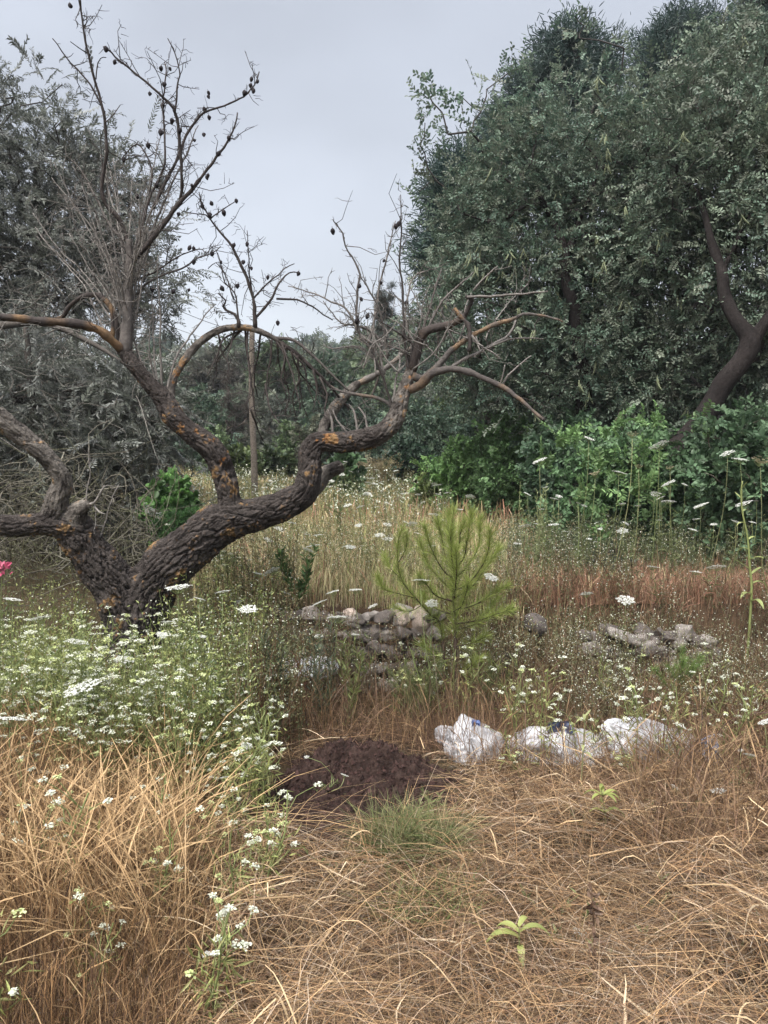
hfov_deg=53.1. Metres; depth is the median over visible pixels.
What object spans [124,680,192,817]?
flowering weed
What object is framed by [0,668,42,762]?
flowering weed
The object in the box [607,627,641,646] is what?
boulder
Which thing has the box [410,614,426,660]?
wild carrot
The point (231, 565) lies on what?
flowering weed
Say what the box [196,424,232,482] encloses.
shrub
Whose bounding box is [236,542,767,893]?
dry stalks
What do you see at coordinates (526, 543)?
wild carrot
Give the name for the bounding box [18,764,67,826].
flowering weed
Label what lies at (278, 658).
upright weed
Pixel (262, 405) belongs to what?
hill tree
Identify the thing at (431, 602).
wild carrot
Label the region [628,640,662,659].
boulder
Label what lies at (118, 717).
flowering weed
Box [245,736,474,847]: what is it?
soil heap
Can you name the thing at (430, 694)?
flowering weed
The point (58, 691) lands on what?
flowering weed
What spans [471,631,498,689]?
flowering weed
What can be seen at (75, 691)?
wild carrot
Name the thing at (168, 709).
flowering weed
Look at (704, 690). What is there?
flowering weed
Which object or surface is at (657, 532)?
wild carrot
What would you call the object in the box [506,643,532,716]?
flowering weed
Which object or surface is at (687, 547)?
wild carrot
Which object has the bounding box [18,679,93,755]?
flowering weed
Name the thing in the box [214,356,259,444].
shrub
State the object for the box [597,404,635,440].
carob shoot
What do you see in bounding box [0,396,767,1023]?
ground
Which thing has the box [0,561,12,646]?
pink flower
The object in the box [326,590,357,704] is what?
wild carrot
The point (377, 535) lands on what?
wild carrot
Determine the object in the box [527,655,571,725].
flowering weed
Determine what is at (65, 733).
flowering weed
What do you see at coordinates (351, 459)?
fig bush
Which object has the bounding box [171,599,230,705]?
flowering weed
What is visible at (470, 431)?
shrub
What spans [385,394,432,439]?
hill tree
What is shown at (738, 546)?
wild carrot
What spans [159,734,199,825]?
flowering weed
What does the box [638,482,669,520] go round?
carob shoot
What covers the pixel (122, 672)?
flowering weed
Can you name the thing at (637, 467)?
wild carrot
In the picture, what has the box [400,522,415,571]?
wild carrot
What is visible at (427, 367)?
hill tree
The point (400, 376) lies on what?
hill tree
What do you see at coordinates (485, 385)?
hill tree
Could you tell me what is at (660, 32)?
pine tree
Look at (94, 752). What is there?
flowering weed
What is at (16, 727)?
flowering weed
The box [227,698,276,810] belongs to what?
flowering weed
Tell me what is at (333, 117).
sky
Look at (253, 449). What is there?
wooden pole
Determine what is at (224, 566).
flowering weed
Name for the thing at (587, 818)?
weed
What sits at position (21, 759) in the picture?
flowering weed
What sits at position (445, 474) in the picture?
shrub
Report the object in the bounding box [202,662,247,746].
flowering weed
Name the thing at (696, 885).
weed
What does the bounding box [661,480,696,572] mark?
wild carrot
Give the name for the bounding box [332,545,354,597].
wild carrot
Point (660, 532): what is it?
wild carrot
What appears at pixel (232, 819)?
flowering weed
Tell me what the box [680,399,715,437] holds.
carob shoot
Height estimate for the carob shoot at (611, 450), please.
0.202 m
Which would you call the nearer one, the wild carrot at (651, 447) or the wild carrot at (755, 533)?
the wild carrot at (651, 447)
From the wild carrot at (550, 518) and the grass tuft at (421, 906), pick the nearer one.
the grass tuft at (421, 906)
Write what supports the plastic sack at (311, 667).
on the ground at (702, 618)
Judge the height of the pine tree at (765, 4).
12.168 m
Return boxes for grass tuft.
[303,782,501,880]
[335,853,505,946]
[392,801,449,825]
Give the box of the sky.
[0,0,763,370]
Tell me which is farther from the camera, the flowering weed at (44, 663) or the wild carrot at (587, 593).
the wild carrot at (587, 593)
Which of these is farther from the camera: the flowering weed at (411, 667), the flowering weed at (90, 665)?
the flowering weed at (411, 667)
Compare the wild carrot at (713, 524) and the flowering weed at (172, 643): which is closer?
the flowering weed at (172, 643)
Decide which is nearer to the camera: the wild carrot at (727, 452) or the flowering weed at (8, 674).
the flowering weed at (8, 674)
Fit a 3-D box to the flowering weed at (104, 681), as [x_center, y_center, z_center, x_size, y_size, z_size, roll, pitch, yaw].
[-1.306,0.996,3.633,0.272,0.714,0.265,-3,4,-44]
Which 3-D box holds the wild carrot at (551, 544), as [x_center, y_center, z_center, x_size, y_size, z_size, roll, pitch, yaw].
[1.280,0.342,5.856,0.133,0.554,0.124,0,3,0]
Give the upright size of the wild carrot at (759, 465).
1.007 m
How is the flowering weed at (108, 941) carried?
on the ground at (702, 618)
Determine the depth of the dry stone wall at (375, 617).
5.00 m
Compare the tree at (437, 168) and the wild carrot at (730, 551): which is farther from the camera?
the tree at (437, 168)
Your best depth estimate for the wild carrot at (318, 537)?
6.01 m
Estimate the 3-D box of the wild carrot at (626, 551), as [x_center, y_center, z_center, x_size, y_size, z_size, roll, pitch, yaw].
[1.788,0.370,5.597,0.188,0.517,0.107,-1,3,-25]
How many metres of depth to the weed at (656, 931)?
2.38 m
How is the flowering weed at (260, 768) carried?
on the ground at (702, 618)
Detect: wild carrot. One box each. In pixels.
[0,716,34,778]
[1,597,23,741]
[22,616,48,726]
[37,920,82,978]
[64,679,102,795]
[66,638,107,773]
[113,656,163,771]
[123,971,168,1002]
[148,621,174,743]
[156,632,197,776]
[164,584,208,772]
[165,951,219,1004]
[194,597,229,768]
[214,590,237,757]
[220,776,272,844]
[235,572,266,624]
[235,605,260,751]
[238,742,280,805]
[262,567,281,619]
[279,522,294,602]
[301,547,315,603]
[304,755,348,797]
[306,599,326,702]
[313,534,331,577]
[317,615,346,720]
[322,486,330,510]
[325,480,333,531]
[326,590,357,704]
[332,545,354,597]
[334,503,350,565]
[340,473,354,516]
[342,524,361,591]
[348,589,381,678]
[355,505,367,558]
[366,533,384,571]
[382,537,392,573]
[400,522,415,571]
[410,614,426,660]
[413,579,449,723]
[418,599,438,696]
[430,513,440,581]
[464,573,497,684]
[465,494,481,553]
[514,524,539,578]
[524,492,544,562]
[531,498,558,572]
[533,457,553,576]
[541,508,558,576]
[542,486,563,560]
[544,523,559,579]
[546,494,561,557]
[546,521,558,578]
[569,436,594,590]
[569,471,598,577]
[571,502,582,574]
[573,538,590,586]
[574,504,586,567]
[579,592,595,628]
[583,507,601,549]
[592,528,604,574]
[593,471,625,583]
[594,528,627,574]
[595,522,606,570]
[610,432,638,584]
[612,595,635,645]
[622,521,632,577]
[622,528,634,580]
[628,465,642,592]
[630,505,644,567]
[637,492,655,561]
[643,520,661,579]
[646,440,675,583]
[648,565,665,607]
[650,494,662,570]
[650,719,685,781]
[652,491,674,576]
[652,496,671,563]
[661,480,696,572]
[664,466,679,580]
[666,483,687,568]
[669,518,698,575]
[676,788,726,812]
[686,502,708,591]
[692,565,725,603]
[700,523,716,583]
[702,450,734,585]
[711,500,754,592]
[719,520,737,593]
[725,750,756,793]
[732,520,743,592]
[733,458,762,595]
[738,500,758,575]
[749,514,767,574]
[751,456,767,598]
[756,718,767,756]
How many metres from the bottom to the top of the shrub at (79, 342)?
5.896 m
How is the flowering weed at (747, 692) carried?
on the ground at (702, 618)
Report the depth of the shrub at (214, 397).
18.89 m
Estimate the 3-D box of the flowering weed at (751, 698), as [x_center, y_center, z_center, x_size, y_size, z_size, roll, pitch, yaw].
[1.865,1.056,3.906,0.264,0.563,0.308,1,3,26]
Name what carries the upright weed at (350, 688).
on the ground at (702, 618)
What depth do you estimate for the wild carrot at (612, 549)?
5.60 m
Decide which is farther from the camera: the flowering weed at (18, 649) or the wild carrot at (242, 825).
the flowering weed at (18, 649)
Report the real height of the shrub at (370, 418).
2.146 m
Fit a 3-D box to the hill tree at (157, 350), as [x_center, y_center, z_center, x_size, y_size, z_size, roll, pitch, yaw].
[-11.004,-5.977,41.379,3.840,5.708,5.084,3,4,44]
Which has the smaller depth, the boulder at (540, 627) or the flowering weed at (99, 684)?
the flowering weed at (99, 684)
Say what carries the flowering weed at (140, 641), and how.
on the ground at (702, 618)
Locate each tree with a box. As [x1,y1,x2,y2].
[0,0,563,726]
[0,33,226,512]
[0,280,217,564]
[135,347,193,390]
[137,330,162,348]
[138,339,179,358]
[147,378,223,472]
[155,330,181,350]
[155,344,186,381]
[168,339,211,373]
[179,343,247,409]
[191,345,246,382]
[204,384,246,445]
[207,331,248,371]
[208,348,247,379]
[223,379,283,462]
[234,334,248,354]
[241,332,295,402]
[243,375,304,404]
[261,391,317,461]
[287,343,315,369]
[288,333,318,351]
[290,347,373,459]
[293,368,304,385]
[294,356,321,414]
[298,337,329,348]
[303,339,335,358]
[307,338,327,351]
[309,327,330,344]
[326,352,373,374]
[329,343,344,353]
[338,330,425,423]
[339,333,353,350]
[345,345,369,362]
[353,320,385,360]
[357,277,401,421]
[378,0,716,448]
[383,306,439,374]
[383,341,425,372]
[385,370,402,388]
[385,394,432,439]
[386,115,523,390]
[403,351,444,387]
[413,373,442,415]
[428,373,464,401]
[431,314,463,364]
[440,349,506,411]
[465,2,638,292]
[577,0,767,474]
[603,0,742,389]
[726,0,767,109]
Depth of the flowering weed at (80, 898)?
2.20 m
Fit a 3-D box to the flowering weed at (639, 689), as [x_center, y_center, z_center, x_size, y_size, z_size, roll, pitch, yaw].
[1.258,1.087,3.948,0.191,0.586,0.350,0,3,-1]
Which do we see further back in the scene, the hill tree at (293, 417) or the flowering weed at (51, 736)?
the hill tree at (293, 417)
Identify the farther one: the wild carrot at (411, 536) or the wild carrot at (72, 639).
the wild carrot at (411, 536)
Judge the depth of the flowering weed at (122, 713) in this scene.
3.34 m
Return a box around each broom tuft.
[385,658,431,716]
[402,653,446,724]
[459,652,511,719]
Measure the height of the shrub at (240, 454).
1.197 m
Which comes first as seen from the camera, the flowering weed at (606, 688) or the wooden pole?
the flowering weed at (606, 688)
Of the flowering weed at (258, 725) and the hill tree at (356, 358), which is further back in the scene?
the hill tree at (356, 358)
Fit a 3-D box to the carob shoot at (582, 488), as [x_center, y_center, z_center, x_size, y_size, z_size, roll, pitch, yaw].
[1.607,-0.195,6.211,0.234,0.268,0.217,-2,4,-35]
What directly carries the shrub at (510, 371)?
on the ground at (702, 618)
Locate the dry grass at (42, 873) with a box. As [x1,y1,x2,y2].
[0,609,767,1023]
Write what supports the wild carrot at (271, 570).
on the ground at (702, 618)
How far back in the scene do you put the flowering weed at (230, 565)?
5.21 m
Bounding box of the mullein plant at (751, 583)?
[734,481,766,656]
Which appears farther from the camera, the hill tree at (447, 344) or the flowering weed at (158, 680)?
the hill tree at (447, 344)
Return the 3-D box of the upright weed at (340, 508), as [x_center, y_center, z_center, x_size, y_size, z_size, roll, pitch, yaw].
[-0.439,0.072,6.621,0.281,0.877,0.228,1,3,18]
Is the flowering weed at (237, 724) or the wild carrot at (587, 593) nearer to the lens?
the flowering weed at (237, 724)
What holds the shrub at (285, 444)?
on the ground at (702, 618)
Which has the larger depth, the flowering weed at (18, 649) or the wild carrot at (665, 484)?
the wild carrot at (665, 484)
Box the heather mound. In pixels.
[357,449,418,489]
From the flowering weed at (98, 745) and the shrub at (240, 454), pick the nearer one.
the flowering weed at (98, 745)
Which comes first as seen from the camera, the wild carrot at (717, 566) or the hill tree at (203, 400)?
the wild carrot at (717, 566)
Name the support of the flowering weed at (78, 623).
on the ground at (702, 618)
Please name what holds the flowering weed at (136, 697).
on the ground at (702, 618)
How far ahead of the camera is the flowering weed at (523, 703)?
4.15 m
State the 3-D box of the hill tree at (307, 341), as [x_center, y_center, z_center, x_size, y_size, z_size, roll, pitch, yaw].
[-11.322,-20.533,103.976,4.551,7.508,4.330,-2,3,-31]
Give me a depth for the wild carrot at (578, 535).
5.59 m
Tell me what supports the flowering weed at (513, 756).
on the ground at (702, 618)
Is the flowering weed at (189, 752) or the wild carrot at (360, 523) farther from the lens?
the wild carrot at (360, 523)
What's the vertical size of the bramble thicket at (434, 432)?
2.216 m
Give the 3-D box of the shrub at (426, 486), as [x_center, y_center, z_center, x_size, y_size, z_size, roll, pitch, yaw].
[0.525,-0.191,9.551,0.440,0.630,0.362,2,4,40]
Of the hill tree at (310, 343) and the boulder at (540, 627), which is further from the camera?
the hill tree at (310, 343)
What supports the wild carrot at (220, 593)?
on the ground at (702, 618)
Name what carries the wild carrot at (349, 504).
on the ground at (702, 618)
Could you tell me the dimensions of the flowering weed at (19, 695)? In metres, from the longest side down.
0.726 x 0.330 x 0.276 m
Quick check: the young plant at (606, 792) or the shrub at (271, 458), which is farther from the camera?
the shrub at (271, 458)
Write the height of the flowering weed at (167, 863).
0.376 m
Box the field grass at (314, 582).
[142,459,767,674]
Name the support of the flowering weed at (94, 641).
on the ground at (702, 618)
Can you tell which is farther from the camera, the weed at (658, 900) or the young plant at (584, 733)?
the young plant at (584, 733)
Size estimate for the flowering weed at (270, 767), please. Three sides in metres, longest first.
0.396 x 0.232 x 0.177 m
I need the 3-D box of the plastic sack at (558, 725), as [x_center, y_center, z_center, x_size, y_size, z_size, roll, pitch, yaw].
[0.951,1.232,4.045,0.610,0.291,0.314,0,3,0]
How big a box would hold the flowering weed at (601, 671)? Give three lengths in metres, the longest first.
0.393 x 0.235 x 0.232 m
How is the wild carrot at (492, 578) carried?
on the ground at (702, 618)
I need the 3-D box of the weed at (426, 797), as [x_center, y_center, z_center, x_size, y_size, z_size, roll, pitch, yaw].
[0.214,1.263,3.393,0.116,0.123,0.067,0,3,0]
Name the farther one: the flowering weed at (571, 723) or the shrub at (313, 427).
the shrub at (313, 427)
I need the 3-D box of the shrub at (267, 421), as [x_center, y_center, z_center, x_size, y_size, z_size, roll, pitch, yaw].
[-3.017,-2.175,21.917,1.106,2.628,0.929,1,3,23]
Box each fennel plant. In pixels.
[147,500,200,544]
[203,550,253,595]
[648,643,708,711]
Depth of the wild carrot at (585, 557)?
5.69 m
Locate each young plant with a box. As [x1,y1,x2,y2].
[485,915,554,969]
[574,709,592,799]
[584,784,624,855]
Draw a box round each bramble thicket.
[366,391,475,469]
[380,432,437,488]
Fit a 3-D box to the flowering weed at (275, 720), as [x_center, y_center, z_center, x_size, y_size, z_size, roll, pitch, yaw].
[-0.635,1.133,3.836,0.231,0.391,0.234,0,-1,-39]
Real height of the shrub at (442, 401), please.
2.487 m
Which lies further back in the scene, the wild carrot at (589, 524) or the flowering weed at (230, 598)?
the wild carrot at (589, 524)
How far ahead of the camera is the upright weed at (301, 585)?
5.16 m
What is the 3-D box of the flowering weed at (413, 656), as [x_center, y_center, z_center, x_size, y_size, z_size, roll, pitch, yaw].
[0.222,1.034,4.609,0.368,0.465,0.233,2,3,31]
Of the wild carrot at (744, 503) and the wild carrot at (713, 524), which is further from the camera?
the wild carrot at (713, 524)
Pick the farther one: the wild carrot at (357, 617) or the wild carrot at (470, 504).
the wild carrot at (470, 504)
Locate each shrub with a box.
[16,328,108,389]
[99,341,170,447]
[134,465,204,545]
[173,379,243,476]
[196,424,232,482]
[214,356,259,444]
[223,439,261,484]
[242,443,297,484]
[257,391,301,450]
[260,419,306,467]
[287,413,324,466]
[300,384,352,465]
[331,393,386,467]
[406,434,496,519]
[407,472,440,518]
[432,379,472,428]
[453,399,523,468]
[460,396,560,531]
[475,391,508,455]
[479,330,575,413]
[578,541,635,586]
[686,328,767,401]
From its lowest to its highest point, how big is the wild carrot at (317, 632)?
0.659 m
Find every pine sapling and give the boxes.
[372,517,452,712]
[408,500,521,702]
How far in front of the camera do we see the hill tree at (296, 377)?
41.67 m
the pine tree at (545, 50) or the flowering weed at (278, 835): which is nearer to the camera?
the flowering weed at (278, 835)
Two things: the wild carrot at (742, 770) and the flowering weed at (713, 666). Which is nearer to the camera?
the wild carrot at (742, 770)
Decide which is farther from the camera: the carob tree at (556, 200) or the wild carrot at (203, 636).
the carob tree at (556, 200)
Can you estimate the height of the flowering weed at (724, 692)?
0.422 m
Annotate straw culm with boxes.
[588,833,749,856]
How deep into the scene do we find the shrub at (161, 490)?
6.53 m
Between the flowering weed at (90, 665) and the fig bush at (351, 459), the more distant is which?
the fig bush at (351, 459)
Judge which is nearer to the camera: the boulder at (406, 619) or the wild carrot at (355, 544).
the boulder at (406, 619)
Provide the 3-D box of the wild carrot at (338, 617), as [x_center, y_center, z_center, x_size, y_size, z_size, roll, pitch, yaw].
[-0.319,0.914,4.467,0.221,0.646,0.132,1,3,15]
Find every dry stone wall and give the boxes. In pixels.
[270,603,446,693]
[573,622,722,693]
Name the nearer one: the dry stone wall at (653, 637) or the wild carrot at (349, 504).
the dry stone wall at (653, 637)
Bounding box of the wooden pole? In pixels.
[185,313,257,496]
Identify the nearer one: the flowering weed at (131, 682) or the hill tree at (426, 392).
the flowering weed at (131, 682)
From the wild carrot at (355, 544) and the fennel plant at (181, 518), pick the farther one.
the fennel plant at (181, 518)
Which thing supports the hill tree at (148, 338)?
on the ground at (702, 618)
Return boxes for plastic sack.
[281,656,338,679]
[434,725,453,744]
[443,714,505,765]
[507,721,616,771]
[599,717,718,768]
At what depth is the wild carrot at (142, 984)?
2.19 m
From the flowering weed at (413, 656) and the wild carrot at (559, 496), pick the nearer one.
the flowering weed at (413, 656)
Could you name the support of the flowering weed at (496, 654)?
on the ground at (702, 618)
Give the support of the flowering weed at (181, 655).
on the ground at (702, 618)
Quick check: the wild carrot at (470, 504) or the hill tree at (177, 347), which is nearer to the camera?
the wild carrot at (470, 504)
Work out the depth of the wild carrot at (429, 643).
4.53 m
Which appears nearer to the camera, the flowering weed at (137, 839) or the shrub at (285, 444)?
the flowering weed at (137, 839)
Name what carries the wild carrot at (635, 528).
on the ground at (702, 618)
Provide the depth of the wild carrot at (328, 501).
7.75 m
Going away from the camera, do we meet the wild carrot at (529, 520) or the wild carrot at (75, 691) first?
the wild carrot at (75, 691)
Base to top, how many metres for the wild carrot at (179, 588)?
0.983 m
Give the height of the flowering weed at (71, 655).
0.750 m
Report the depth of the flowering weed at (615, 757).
3.61 m
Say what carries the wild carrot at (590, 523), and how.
on the ground at (702, 618)
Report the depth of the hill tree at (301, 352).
58.47 m
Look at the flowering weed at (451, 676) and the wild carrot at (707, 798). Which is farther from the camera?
the flowering weed at (451, 676)
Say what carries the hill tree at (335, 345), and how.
on the ground at (702, 618)
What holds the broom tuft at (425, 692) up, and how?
on the ground at (702, 618)
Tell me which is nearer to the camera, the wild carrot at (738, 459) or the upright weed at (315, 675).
the upright weed at (315, 675)
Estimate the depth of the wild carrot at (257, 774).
3.36 m
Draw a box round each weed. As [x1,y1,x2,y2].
[0,649,52,734]
[0,650,26,719]
[0,650,69,757]
[0,651,32,723]
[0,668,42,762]
[0,706,26,761]
[0,756,42,814]
[0,908,41,1022]
[1,613,60,710]
[1,618,54,694]
[2,625,37,689]
[2,802,40,880]
[3,740,48,803]
[4,624,77,729]
[5,669,70,736]
[6,800,69,868]
[16,699,81,809]
[18,636,78,686]
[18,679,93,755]
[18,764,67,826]
[19,625,107,763]
[27,699,98,787]
[29,654,101,718]
[31,636,111,732]
[34,658,90,773]
[37,621,105,742]
[37,774,112,907]
[38,675,103,770]
[46,631,106,770]
[52,611,114,749]
[55,680,121,793]
[62,621,133,754]
[62,632,144,728]
[62,647,127,746]
[62,650,132,762]
[62,675,142,794]
[62,919,125,1020]
[63,611,125,673]
[64,887,127,973]
[70,693,134,802]
[73,615,134,701]
[75,659,145,724]
[77,654,156,792]
[78,678,150,789]
[79,658,155,766]
[82,642,136,733]
[86,624,163,768]
[87,685,140,752]
[88,636,159,773]
[93,633,178,787]
[95,642,169,769]
[95,659,169,783]
[100,662,157,718]
[101,630,195,754]
[103,636,165,748]
[104,606,171,699]
[105,691,182,774]
[109,692,188,805]
[116,805,204,941]
[121,810,161,855]
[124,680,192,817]
[126,613,179,754]
[130,655,181,731]
[130,775,177,867]
[132,627,187,701]
[134,665,179,742]
[136,670,215,803]
[143,664,204,737]
[145,662,201,772]
[148,612,185,682]
[148,618,195,708]
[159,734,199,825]
[165,624,206,727]
[166,524,210,609]
[166,668,223,782]
[166,904,258,1023]
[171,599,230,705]
[182,742,225,818]
[185,597,225,643]
[186,786,237,859]
[190,892,244,1023]
[194,833,263,936]
[198,837,230,882]
[200,714,247,794]
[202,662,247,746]
[203,765,237,826]
[206,546,239,609]
[207,745,251,817]
[210,586,245,616]
[211,700,256,781]
[212,540,251,602]
[212,545,238,611]
[214,699,252,780]
[215,545,246,599]
[217,715,282,825]
[219,782,256,859]
[223,721,269,794]
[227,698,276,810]
[233,793,290,889]
[235,781,322,906]
[237,631,273,748]
[237,699,260,744]
[239,704,283,769]
[240,734,292,811]
[241,703,287,802]
[242,736,277,813]
[244,669,297,740]
[250,781,293,850]
[254,677,286,757]
[259,627,293,734]
[274,542,319,608]
[285,639,316,721]
[300,621,337,730]
[303,839,369,874]
[319,475,347,560]
[320,610,345,657]
[337,633,375,730]
[351,823,377,849]
[381,651,417,699]
[394,795,424,812]
[398,641,426,709]
[399,641,446,719]
[411,671,442,715]
[419,655,444,710]
[420,787,444,812]
[433,654,461,707]
[435,629,471,712]
[449,645,495,723]
[459,657,484,707]
[460,628,488,693]
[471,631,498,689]
[482,657,521,710]
[484,640,510,676]
[485,725,538,788]
[486,679,534,731]
[493,665,536,738]
[497,636,525,702]
[505,600,534,657]
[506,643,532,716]
[511,681,537,727]
[516,481,548,580]
[520,672,553,725]
[520,707,566,766]
[520,884,579,923]
[521,676,541,711]
[523,688,562,731]
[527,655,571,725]
[546,897,596,952]
[550,703,593,766]
[565,804,617,840]
[577,654,618,707]
[580,715,613,751]
[583,934,611,984]
[592,673,621,716]
[597,725,646,771]
[611,665,650,722]
[614,684,662,777]
[615,633,652,686]
[629,699,652,718]
[636,911,677,946]
[637,790,687,828]
[640,890,669,920]
[646,726,678,763]
[651,711,694,761]
[652,687,680,727]
[656,872,720,908]
[657,678,695,733]
[663,686,700,747]
[671,670,699,715]
[683,663,719,736]
[687,675,736,737]
[696,642,733,704]
[703,909,758,943]
[709,711,740,771]
[715,943,757,974]
[724,685,760,768]
[727,672,767,763]
[735,672,762,728]
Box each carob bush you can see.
[514,404,602,533]
[521,402,719,552]
[663,392,767,562]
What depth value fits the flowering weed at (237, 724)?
3.77 m
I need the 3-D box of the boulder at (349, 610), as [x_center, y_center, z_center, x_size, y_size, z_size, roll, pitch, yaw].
[-0.218,0.680,5.042,0.097,0.102,0.083,-2,3,-30]
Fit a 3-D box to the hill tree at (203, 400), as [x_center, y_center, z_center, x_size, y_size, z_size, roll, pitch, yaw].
[-6.010,-2.364,23.035,2.087,3.341,2.352,1,3,21]
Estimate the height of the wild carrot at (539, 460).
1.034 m
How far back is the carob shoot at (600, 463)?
6.30 m
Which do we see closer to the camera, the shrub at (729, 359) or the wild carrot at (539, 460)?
the wild carrot at (539, 460)
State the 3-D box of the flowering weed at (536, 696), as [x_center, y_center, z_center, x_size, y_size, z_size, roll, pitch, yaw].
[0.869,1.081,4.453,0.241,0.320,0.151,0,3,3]
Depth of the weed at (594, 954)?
2.26 m
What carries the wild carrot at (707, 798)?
on the ground at (702, 618)
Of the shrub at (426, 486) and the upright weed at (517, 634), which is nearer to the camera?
the upright weed at (517, 634)
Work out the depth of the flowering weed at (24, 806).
2.57 m
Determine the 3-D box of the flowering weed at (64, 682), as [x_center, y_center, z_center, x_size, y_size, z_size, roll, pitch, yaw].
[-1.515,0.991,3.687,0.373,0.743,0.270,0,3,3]
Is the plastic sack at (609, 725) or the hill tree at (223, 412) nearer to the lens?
the plastic sack at (609, 725)
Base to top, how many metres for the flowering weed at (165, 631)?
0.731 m
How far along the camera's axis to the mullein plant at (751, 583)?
5.02 m
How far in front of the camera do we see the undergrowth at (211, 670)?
4.19 m
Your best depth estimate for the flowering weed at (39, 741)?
3.18 m
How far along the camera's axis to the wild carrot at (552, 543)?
5.81 m
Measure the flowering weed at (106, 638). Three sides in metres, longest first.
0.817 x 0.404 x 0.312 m
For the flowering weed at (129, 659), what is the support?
on the ground at (702, 618)
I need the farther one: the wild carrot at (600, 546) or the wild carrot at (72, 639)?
the wild carrot at (600, 546)
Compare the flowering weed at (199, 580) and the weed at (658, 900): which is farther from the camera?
the flowering weed at (199, 580)
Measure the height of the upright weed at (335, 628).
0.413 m
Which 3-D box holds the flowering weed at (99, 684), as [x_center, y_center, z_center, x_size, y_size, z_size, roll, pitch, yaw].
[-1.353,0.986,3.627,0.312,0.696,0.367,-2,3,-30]
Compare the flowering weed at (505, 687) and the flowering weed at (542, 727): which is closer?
the flowering weed at (542, 727)
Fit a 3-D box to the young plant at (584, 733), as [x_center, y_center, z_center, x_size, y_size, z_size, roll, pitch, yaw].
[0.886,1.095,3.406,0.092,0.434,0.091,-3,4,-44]
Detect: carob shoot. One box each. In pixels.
[533,435,555,471]
[539,419,582,449]
[557,418,594,456]
[571,492,610,521]
[572,472,597,502]
[579,448,617,470]
[580,446,609,480]
[584,511,611,547]
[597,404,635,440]
[597,464,628,505]
[601,462,656,499]
[610,438,655,465]
[628,468,677,490]
[629,432,668,470]
[632,399,668,431]
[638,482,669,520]
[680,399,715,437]
[689,477,708,498]
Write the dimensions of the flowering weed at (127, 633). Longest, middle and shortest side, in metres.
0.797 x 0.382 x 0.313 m
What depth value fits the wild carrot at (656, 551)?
5.78 m
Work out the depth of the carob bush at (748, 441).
6.07 m
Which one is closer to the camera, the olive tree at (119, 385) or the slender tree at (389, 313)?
the olive tree at (119, 385)
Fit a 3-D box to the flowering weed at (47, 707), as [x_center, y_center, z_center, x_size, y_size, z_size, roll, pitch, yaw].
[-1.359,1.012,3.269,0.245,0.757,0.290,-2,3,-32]
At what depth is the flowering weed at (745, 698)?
3.75 m
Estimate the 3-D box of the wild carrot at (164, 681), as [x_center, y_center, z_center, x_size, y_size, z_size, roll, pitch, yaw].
[-0.929,0.921,3.474,0.179,0.770,0.129,0,3,0]
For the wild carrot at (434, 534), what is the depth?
6.14 m
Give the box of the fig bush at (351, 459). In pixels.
[324,452,368,499]
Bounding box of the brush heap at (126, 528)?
[0,402,262,618]
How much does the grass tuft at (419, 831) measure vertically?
0.280 m
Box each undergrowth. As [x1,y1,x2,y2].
[0,492,328,787]
[167,463,767,601]
[231,521,767,738]
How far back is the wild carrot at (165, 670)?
3.63 m
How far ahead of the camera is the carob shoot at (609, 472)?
6.35 m
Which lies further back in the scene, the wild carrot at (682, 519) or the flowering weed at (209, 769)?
the wild carrot at (682, 519)
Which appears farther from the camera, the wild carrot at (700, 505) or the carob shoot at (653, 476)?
the carob shoot at (653, 476)
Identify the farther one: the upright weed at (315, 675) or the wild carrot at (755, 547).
the wild carrot at (755, 547)
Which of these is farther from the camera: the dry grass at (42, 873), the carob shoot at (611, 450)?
the carob shoot at (611, 450)
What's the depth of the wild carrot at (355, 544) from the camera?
5.82 m
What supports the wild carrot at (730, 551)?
on the ground at (702, 618)
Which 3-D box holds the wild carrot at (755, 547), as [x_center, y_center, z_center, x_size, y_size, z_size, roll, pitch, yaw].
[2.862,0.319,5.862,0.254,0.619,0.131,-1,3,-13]
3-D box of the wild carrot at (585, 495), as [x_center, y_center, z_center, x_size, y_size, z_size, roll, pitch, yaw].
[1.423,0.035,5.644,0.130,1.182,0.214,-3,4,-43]
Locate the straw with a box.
[0,627,767,1023]
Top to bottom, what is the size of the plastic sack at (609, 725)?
0.286 m
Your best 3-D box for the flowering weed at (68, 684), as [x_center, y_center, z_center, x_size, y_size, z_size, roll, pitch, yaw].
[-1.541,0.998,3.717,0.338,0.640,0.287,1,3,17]
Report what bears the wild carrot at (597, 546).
on the ground at (702, 618)
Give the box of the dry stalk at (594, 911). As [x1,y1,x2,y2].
[584,882,604,989]
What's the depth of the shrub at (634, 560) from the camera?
5.90 m
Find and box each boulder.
[343,608,355,615]
[394,606,410,626]
[412,605,432,637]
[522,613,547,637]
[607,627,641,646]
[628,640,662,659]
[688,650,714,672]
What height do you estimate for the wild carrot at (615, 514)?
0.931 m
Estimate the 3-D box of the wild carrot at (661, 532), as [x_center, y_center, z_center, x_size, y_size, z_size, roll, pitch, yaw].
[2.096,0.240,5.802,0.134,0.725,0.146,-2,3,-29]

